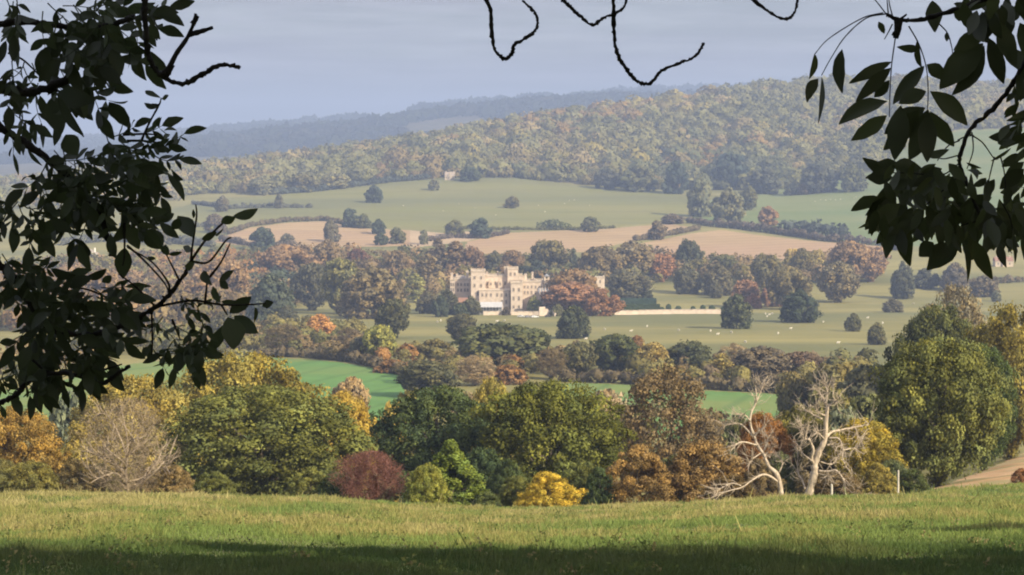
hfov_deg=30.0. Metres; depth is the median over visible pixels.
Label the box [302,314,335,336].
broadleaf tree
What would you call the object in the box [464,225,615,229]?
hedge
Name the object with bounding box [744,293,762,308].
broadleaf tree
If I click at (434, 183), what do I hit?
broadleaf tree
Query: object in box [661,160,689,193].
broadleaf tree
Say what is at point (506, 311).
broadleaf tree
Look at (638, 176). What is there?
broadleaf tree
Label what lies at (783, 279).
broadleaf tree
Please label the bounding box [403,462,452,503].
shrub
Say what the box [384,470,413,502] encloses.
undergrowth bush
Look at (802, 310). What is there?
broadleaf tree
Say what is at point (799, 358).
broadleaf tree
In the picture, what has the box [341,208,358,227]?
broadleaf tree
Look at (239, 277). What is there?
broadleaf tree
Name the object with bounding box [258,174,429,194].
hedge
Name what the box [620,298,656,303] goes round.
yew hedge
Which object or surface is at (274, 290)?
broadleaf tree
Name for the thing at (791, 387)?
broadleaf tree
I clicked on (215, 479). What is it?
undergrowth bush
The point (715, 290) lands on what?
broadleaf tree
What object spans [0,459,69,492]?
shrub
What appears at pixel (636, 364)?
valley scrub
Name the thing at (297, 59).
sky
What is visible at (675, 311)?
garden wall
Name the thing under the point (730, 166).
broadleaf tree
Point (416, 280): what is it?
broadleaf tree
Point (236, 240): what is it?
hedge
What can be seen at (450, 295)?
broadleaf tree
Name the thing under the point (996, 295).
broadleaf tree
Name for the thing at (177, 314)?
broadleaf tree
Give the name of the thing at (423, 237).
broadleaf tree
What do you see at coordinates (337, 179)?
broadleaf tree
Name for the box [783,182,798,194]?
broadleaf tree
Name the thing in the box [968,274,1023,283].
hedge
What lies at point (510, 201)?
broadleaf tree
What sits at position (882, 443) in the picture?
broadleaf tree
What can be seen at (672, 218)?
broadleaf tree
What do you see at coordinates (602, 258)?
broadleaf tree
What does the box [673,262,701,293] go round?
broadleaf tree
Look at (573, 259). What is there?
broadleaf tree
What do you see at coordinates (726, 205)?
broadleaf tree
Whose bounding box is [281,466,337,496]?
undergrowth bush
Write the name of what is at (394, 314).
broadleaf tree
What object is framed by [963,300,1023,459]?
broadleaf tree
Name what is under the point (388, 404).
broadleaf tree
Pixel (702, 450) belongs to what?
shrub
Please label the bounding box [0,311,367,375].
valley scrub
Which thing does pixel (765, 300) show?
broadleaf tree
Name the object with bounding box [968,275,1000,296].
broadleaf tree
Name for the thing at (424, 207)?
pasture
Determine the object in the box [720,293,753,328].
broadleaf tree
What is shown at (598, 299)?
broadleaf tree
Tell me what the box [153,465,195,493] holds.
shrub
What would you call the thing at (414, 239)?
ploughed field
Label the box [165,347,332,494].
broadleaf tree
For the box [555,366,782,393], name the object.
hedge
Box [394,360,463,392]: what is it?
broadleaf tree
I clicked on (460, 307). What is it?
broadleaf tree
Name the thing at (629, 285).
broadleaf tree
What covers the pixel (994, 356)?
broadleaf tree
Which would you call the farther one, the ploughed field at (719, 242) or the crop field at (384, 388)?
the ploughed field at (719, 242)
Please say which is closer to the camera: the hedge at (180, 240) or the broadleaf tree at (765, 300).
the broadleaf tree at (765, 300)
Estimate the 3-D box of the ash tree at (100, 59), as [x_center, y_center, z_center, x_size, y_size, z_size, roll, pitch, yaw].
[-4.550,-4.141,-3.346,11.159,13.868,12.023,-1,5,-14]
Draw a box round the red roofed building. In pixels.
[458,298,467,302]
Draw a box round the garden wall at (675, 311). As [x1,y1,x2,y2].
[614,309,720,314]
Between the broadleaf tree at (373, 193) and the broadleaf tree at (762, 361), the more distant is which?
the broadleaf tree at (373, 193)
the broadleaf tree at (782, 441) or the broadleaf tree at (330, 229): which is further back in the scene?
the broadleaf tree at (330, 229)
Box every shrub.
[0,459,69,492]
[57,458,112,491]
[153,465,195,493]
[328,449,411,501]
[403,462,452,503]
[412,439,490,505]
[472,491,502,506]
[496,475,536,506]
[513,471,588,507]
[600,443,676,503]
[654,440,749,501]
[696,474,761,500]
[801,471,865,495]
[856,462,900,494]
[895,469,930,493]
[1010,468,1023,482]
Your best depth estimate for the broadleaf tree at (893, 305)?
1201.47 m
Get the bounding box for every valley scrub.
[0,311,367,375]
[375,339,878,386]
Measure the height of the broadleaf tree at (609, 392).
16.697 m
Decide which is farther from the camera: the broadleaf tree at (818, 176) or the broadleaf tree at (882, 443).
the broadleaf tree at (818, 176)
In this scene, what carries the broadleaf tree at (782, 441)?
on the ground at (822, 335)
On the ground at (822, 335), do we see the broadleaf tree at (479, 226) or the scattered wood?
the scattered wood
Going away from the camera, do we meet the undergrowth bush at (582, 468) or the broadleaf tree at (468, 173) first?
the undergrowth bush at (582, 468)
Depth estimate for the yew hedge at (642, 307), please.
1208.42 m
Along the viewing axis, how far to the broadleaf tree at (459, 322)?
852.99 m
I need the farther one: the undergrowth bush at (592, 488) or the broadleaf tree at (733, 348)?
the broadleaf tree at (733, 348)
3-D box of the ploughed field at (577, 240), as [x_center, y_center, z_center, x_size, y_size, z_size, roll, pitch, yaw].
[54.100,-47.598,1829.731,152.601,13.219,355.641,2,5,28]
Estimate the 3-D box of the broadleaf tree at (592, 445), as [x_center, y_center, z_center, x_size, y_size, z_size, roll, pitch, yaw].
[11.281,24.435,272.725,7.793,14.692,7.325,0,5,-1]
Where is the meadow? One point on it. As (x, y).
(445, 543)
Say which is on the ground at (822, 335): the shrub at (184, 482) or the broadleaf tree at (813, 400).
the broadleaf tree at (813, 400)
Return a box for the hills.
[0,114,485,182]
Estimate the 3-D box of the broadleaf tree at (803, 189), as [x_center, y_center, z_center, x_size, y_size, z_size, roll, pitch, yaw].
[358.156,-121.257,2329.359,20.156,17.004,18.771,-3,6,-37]
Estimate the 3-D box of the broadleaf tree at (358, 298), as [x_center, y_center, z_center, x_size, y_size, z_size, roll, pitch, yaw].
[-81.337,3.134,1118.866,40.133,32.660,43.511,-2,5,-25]
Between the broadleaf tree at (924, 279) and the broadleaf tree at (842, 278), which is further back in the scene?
the broadleaf tree at (924, 279)
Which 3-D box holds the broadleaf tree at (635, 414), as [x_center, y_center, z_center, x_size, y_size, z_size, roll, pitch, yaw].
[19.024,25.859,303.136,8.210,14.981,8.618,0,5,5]
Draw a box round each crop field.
[0,357,403,438]
[561,383,799,440]
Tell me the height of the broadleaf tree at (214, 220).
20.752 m
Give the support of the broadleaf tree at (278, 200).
on the pasture at (424, 207)
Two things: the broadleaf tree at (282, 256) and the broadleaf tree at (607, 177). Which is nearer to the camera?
the broadleaf tree at (282, 256)
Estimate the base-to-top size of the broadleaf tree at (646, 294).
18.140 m
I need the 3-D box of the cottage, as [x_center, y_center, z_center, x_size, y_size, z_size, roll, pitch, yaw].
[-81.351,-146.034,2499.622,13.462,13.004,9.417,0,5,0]
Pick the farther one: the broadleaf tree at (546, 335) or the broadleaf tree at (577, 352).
the broadleaf tree at (546, 335)
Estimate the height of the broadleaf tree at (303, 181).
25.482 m
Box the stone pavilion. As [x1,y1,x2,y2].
[590,275,604,288]
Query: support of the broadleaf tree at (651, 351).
on the ground at (822, 335)
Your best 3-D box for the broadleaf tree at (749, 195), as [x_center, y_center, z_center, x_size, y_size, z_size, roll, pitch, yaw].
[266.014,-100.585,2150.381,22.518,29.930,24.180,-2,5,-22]
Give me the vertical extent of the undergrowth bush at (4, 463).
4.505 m
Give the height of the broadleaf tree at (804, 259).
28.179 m
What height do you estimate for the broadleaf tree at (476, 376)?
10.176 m
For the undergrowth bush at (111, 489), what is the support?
on the ground at (822, 335)
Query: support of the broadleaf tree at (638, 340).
on the ground at (822, 335)
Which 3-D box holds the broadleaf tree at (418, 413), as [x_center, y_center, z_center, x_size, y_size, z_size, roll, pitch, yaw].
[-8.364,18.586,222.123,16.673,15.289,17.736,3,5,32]
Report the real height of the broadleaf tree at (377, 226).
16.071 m
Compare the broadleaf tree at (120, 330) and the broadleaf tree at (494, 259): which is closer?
the broadleaf tree at (120, 330)
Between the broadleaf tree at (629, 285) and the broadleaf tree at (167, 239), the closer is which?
the broadleaf tree at (629, 285)
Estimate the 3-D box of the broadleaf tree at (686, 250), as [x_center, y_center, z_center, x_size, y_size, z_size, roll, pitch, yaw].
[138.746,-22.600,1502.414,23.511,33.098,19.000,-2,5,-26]
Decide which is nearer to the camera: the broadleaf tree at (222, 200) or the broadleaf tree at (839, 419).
the broadleaf tree at (839, 419)
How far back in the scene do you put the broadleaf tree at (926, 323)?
329.08 m
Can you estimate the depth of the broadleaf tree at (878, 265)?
1468.08 m
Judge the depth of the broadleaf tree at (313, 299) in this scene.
1230.34 m
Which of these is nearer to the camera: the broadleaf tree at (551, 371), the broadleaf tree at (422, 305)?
the broadleaf tree at (551, 371)
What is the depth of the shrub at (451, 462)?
177.10 m
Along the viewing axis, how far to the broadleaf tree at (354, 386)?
432.10 m
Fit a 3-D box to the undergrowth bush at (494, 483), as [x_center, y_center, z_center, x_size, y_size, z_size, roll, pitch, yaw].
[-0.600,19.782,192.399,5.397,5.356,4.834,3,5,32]
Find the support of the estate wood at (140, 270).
on the ground at (822, 335)
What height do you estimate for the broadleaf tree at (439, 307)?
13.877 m
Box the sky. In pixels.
[0,0,1023,138]
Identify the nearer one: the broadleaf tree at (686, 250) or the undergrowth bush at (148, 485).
the undergrowth bush at (148, 485)
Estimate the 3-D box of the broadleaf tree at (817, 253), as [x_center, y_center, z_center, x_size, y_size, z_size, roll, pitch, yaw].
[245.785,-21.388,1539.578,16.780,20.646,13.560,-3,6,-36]
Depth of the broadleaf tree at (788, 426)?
211.93 m
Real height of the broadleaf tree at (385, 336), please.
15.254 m
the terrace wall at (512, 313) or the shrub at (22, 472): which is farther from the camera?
the terrace wall at (512, 313)
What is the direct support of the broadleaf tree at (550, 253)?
on the ground at (822, 335)
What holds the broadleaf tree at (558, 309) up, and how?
on the ground at (822, 335)
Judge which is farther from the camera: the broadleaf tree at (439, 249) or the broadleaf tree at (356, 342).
the broadleaf tree at (439, 249)
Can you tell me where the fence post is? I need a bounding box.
[897,470,898,491]
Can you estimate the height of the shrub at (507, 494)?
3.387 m
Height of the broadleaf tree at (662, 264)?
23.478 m
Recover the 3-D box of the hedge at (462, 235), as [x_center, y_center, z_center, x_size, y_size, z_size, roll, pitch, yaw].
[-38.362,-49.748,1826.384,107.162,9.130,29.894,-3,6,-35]
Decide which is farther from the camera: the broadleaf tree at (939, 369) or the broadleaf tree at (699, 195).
the broadleaf tree at (699, 195)
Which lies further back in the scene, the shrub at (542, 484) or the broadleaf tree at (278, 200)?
the broadleaf tree at (278, 200)
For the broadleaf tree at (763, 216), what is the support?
on the pasture at (809, 209)
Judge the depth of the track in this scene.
208.63 m
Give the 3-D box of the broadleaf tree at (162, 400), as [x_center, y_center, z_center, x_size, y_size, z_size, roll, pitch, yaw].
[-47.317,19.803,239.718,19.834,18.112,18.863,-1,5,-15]
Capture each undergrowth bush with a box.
[0,458,23,491]
[81,462,124,492]
[130,466,166,492]
[192,471,240,495]
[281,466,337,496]
[317,471,349,498]
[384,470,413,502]
[454,446,504,497]
[485,458,526,504]
[562,458,602,505]
[581,466,616,504]
[649,454,700,502]
[731,458,786,498]
[756,451,795,494]
[794,446,841,495]
[868,459,911,493]
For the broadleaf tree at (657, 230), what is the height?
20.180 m
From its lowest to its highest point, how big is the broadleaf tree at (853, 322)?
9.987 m
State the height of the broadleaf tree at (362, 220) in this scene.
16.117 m
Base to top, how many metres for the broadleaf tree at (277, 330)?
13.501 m
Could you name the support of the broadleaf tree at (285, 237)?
on the ploughed field at (306, 233)
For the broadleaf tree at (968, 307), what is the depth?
420.28 m
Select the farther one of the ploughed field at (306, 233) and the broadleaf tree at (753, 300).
the ploughed field at (306, 233)
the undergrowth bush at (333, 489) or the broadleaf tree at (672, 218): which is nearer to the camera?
the undergrowth bush at (333, 489)
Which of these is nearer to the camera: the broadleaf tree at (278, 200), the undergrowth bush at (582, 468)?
the undergrowth bush at (582, 468)
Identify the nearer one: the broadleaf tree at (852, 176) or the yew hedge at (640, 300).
the yew hedge at (640, 300)
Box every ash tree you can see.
[0,0,272,419]
[484,0,1023,282]
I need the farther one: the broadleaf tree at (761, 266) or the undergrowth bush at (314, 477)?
the broadleaf tree at (761, 266)
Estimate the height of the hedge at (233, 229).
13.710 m
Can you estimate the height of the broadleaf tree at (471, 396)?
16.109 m
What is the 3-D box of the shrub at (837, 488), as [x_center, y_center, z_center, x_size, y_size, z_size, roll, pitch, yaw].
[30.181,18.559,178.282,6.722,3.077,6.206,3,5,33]
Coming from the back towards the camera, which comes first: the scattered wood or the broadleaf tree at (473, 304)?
the scattered wood
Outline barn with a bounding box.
[993,255,1013,266]
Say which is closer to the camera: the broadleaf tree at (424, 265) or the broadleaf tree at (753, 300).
the broadleaf tree at (753, 300)
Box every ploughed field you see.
[215,221,409,246]
[410,230,478,247]
[465,224,685,253]
[641,230,882,260]
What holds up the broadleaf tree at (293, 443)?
on the ground at (822, 335)
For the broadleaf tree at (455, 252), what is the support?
on the ground at (822, 335)
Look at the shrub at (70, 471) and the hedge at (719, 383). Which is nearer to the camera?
the shrub at (70, 471)
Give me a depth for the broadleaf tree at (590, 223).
1884.32 m
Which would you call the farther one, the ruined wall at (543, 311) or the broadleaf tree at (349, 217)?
the broadleaf tree at (349, 217)
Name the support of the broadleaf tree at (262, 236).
on the ground at (822, 335)
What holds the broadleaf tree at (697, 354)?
on the ground at (822, 335)
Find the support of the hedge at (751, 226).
on the ground at (822, 335)
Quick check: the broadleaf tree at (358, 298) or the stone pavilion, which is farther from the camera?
the stone pavilion
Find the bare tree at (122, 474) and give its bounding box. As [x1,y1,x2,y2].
[63,395,186,492]
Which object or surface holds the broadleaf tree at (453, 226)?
on the ploughed field at (414, 239)
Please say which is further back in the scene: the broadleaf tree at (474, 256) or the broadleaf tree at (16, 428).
the broadleaf tree at (474, 256)
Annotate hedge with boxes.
[56,232,216,246]
[118,219,204,226]
[191,200,312,208]
[218,234,297,245]
[226,215,368,234]
[256,345,406,374]
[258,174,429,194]
[428,229,510,240]
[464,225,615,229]
[536,218,570,229]
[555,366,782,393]
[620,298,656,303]
[623,304,659,309]
[632,224,700,240]
[685,216,880,245]
[776,218,850,237]
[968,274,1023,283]
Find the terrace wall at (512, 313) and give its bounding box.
[483,311,538,314]
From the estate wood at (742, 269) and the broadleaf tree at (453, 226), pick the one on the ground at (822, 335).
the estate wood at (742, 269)
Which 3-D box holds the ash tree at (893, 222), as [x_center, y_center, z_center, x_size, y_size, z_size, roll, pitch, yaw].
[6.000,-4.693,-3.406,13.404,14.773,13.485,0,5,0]
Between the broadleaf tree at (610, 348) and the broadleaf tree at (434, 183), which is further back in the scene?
the broadleaf tree at (434, 183)
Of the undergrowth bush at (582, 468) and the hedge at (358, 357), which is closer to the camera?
the undergrowth bush at (582, 468)
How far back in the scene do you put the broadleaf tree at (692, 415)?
262.24 m
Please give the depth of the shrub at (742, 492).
177.53 m
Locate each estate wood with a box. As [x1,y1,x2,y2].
[0,242,602,329]
[597,242,879,283]
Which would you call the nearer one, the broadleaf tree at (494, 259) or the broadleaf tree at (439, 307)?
the broadleaf tree at (439, 307)
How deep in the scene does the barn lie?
1583.59 m
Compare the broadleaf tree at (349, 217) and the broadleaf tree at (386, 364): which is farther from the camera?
the broadleaf tree at (349, 217)
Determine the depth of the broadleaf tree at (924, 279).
1426.59 m
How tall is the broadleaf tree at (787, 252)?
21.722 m
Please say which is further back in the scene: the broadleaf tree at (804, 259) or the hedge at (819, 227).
the hedge at (819, 227)
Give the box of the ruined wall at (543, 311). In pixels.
[539,307,555,315]
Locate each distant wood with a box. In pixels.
[0,80,990,152]
[0,88,703,163]
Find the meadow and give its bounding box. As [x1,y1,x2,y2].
[0,488,1023,574]
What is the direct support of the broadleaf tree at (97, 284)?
on the ground at (822, 335)
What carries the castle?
on the ground at (822, 335)
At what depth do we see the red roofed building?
1186.78 m
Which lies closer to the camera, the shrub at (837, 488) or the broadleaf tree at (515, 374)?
the shrub at (837, 488)
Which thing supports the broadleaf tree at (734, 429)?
on the ground at (822, 335)
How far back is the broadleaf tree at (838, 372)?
460.54 m
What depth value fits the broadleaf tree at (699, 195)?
2060.99 m
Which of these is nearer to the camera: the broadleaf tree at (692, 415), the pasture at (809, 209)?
the broadleaf tree at (692, 415)
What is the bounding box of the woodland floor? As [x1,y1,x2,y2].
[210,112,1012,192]
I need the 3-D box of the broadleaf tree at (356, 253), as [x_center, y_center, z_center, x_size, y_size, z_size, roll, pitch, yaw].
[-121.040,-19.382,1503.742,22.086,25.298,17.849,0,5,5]
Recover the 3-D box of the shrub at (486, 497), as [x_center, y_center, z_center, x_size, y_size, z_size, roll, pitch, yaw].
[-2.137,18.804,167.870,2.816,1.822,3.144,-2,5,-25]
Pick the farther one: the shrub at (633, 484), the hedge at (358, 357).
the hedge at (358, 357)
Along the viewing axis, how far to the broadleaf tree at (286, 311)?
1009.55 m
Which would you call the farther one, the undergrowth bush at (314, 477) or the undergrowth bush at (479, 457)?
the undergrowth bush at (479, 457)
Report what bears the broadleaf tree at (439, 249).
on the ground at (822, 335)
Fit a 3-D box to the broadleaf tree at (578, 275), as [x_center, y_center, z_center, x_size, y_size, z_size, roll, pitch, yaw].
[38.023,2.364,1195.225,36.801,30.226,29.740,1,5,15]
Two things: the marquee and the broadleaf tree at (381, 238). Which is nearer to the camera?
the marquee
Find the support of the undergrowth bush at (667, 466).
on the ground at (822, 335)
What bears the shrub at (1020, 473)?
on the track
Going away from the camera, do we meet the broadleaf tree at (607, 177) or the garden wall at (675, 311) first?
the garden wall at (675, 311)
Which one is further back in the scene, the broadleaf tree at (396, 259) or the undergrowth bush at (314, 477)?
the broadleaf tree at (396, 259)
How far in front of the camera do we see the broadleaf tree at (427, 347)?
709.24 m
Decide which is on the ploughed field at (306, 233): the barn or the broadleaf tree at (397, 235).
the broadleaf tree at (397, 235)
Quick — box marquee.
[479,302,501,313]
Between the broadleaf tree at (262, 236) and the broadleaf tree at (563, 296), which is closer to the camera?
the broadleaf tree at (563, 296)
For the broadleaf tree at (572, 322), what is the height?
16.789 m
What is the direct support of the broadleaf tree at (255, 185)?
on the ground at (822, 335)
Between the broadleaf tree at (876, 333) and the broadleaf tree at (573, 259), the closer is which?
the broadleaf tree at (876, 333)
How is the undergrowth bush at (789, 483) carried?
on the ground at (822, 335)
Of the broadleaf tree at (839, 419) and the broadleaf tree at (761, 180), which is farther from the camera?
the broadleaf tree at (761, 180)
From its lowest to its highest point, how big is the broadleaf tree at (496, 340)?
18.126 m
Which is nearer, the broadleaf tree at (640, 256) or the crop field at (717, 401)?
the crop field at (717, 401)
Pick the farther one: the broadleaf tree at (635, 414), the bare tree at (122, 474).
the broadleaf tree at (635, 414)
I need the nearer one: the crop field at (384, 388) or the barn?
the crop field at (384, 388)
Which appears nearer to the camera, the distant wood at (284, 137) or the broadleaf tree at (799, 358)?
the broadleaf tree at (799, 358)
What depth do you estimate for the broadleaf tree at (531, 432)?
204.31 m
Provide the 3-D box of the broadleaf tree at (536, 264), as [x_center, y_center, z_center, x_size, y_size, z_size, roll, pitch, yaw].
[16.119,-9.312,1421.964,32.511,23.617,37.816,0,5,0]
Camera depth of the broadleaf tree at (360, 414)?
246.94 m
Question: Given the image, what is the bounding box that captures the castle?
[450,266,543,310]
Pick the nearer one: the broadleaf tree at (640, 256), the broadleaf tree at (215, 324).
the broadleaf tree at (215, 324)
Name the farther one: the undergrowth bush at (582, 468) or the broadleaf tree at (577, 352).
the broadleaf tree at (577, 352)
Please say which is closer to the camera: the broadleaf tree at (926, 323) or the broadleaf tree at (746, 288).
the broadleaf tree at (926, 323)
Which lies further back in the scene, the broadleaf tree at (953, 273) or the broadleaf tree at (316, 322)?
the broadleaf tree at (953, 273)
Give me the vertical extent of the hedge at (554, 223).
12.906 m
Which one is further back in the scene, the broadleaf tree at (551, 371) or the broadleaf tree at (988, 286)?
the broadleaf tree at (988, 286)
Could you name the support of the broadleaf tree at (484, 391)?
on the ground at (822, 335)
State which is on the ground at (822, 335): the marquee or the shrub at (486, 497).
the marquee
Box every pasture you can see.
[151,178,687,236]
[692,128,1023,245]
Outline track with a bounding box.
[922,452,1023,493]
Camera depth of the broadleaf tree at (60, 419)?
300.31 m
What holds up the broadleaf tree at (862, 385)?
on the ground at (822, 335)
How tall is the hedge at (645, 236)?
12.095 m
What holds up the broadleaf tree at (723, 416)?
on the ground at (822, 335)
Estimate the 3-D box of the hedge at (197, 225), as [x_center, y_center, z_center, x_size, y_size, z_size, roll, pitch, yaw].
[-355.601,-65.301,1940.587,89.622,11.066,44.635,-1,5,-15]
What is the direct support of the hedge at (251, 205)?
on the pasture at (424, 207)
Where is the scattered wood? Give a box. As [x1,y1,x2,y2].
[0,171,217,208]
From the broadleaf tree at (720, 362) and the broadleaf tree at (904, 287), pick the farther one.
the broadleaf tree at (904, 287)
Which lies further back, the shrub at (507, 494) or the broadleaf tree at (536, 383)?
the broadleaf tree at (536, 383)
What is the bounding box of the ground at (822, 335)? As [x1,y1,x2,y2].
[0,127,1023,504]
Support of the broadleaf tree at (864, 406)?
on the ground at (822, 335)
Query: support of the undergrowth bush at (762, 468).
on the ground at (822, 335)
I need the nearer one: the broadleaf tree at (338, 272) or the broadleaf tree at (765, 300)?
the broadleaf tree at (338, 272)
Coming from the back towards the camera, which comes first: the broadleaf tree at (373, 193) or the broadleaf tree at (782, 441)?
the broadleaf tree at (373, 193)
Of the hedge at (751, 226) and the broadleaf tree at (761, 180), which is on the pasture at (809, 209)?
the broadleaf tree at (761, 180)
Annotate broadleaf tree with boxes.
[0,405,71,484]
[47,390,99,488]
[55,372,207,491]
[79,267,127,301]
[100,317,143,336]
[148,283,203,322]
[152,382,378,495]
[158,229,171,244]
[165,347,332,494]
[185,257,251,295]
[203,213,227,232]
[206,310,242,347]
[214,195,228,211]
[245,272,296,324]
[246,176,279,194]
[248,226,274,249]
[254,243,322,273]
[256,323,303,348]
[274,193,282,207]
[276,305,299,324]
[279,233,294,242]
[283,173,318,192]
[289,262,326,310]
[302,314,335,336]
[309,389,379,498]
[311,239,345,267]
[319,171,348,188]
[319,257,359,313]
[323,219,341,241]
[331,376,370,424]
[332,327,361,346]
[334,265,410,318]
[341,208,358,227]
[346,247,371,267]
[347,336,367,355]
[355,213,371,227]
[359,324,396,357]
[363,185,383,202]
[364,382,497,500]
[370,218,386,233]
[372,359,407,373]
[373,232,389,244]
[374,298,411,337]
[380,400,408,501]
[382,250,410,278]
[382,390,443,456]
[388,227,406,243]
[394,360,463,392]
[401,273,429,302]
[415,291,436,313]
[417,253,441,293]
[417,338,455,360]
[418,230,428,244]
[426,238,447,272]
[428,178,439,190]
[429,295,448,316]
[436,289,458,314]
[442,240,466,273]
[443,220,464,235]
[445,312,476,339]
[448,390,477,431]
[450,321,548,366]
[452,302,469,314]
[453,355,496,385]
[458,166,481,180]
[459,245,485,271]
[462,295,481,314]
[466,377,638,502]
[467,217,493,238]
[468,376,523,503]
[484,250,502,270]
[489,364,528,384]
[497,249,524,271]
[502,196,519,207]
[502,306,510,315]
[509,380,560,467]
[518,259,553,287]
[526,295,542,310]
[528,239,573,269]
[531,328,551,346]
[535,348,567,379]
[540,281,593,310]
[544,267,600,293]
[549,304,564,315]
[555,305,591,338]
[558,341,598,374]
[566,420,613,501]
[569,248,577,267]
[576,244,624,284]
[580,216,601,231]
[582,288,625,315]
[589,333,639,373]
[591,166,619,188]
[591,388,626,419]
[605,268,654,297]
[614,240,655,274]
[615,404,657,479]
[616,362,731,492]
[619,163,658,191]
[632,335,644,350]
[633,275,655,297]
[635,341,669,362]
[647,220,667,239]
[649,253,676,281]
[660,213,685,223]
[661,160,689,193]
[667,339,713,371]
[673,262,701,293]
[675,238,703,266]
[686,176,712,216]
[689,406,729,487]
[701,262,732,295]
[702,254,738,273]
[708,187,746,221]
[708,282,722,297]
[708,353,733,379]
[711,151,750,189]
[716,343,746,368]
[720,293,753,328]
[720,413,761,470]
[730,279,760,303]
[731,345,792,378]
[735,410,797,488]
[740,185,758,210]
[744,166,781,193]
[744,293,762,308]
[749,252,783,290]
[757,206,778,225]
[759,284,780,306]
[762,402,837,494]
[766,265,813,309]
[775,371,813,418]
[778,288,823,322]
[779,351,823,372]
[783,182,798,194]
[783,248,796,260]
[788,248,816,277]
[797,182,812,194]
[799,159,840,192]
[805,357,863,397]
[805,386,850,445]
[812,248,824,262]
[815,260,860,302]
[819,417,908,493]
[827,240,871,279]
[828,406,861,467]
[837,363,896,415]
[839,162,868,191]
[843,313,861,331]
[848,246,891,281]
[848,392,894,456]
[867,322,887,344]
[867,333,1015,487]
[880,300,973,438]
[881,298,903,312]
[888,260,915,298]
[913,268,941,289]
[917,283,987,335]
[939,262,969,291]
[948,342,1019,470]
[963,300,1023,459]
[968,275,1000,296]
[991,290,1001,301]
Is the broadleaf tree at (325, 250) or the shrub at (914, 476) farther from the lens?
the broadleaf tree at (325, 250)
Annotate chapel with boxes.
[538,274,550,309]
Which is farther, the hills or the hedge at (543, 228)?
the hills
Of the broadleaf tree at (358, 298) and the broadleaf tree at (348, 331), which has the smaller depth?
the broadleaf tree at (348, 331)
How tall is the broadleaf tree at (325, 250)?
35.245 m
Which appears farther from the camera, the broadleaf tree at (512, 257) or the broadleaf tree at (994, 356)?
the broadleaf tree at (512, 257)
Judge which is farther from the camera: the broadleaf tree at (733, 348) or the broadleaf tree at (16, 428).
the broadleaf tree at (733, 348)
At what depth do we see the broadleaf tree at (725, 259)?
1470.09 m
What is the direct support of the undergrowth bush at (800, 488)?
on the ground at (822, 335)
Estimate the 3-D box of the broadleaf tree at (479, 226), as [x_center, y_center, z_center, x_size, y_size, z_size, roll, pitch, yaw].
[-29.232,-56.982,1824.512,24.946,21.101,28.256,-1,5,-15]
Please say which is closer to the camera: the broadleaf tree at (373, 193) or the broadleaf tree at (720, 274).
the broadleaf tree at (720, 274)
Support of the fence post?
on the meadow
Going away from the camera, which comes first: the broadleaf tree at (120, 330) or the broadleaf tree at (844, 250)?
the broadleaf tree at (120, 330)
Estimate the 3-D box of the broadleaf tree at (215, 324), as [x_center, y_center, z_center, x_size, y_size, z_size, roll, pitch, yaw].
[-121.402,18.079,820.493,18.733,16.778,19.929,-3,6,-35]
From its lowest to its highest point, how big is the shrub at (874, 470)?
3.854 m
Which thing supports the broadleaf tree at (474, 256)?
on the ground at (822, 335)
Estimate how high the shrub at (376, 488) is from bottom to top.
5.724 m
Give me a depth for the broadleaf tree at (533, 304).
1178.44 m
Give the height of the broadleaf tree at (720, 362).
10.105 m
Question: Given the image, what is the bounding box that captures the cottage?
[445,171,454,179]

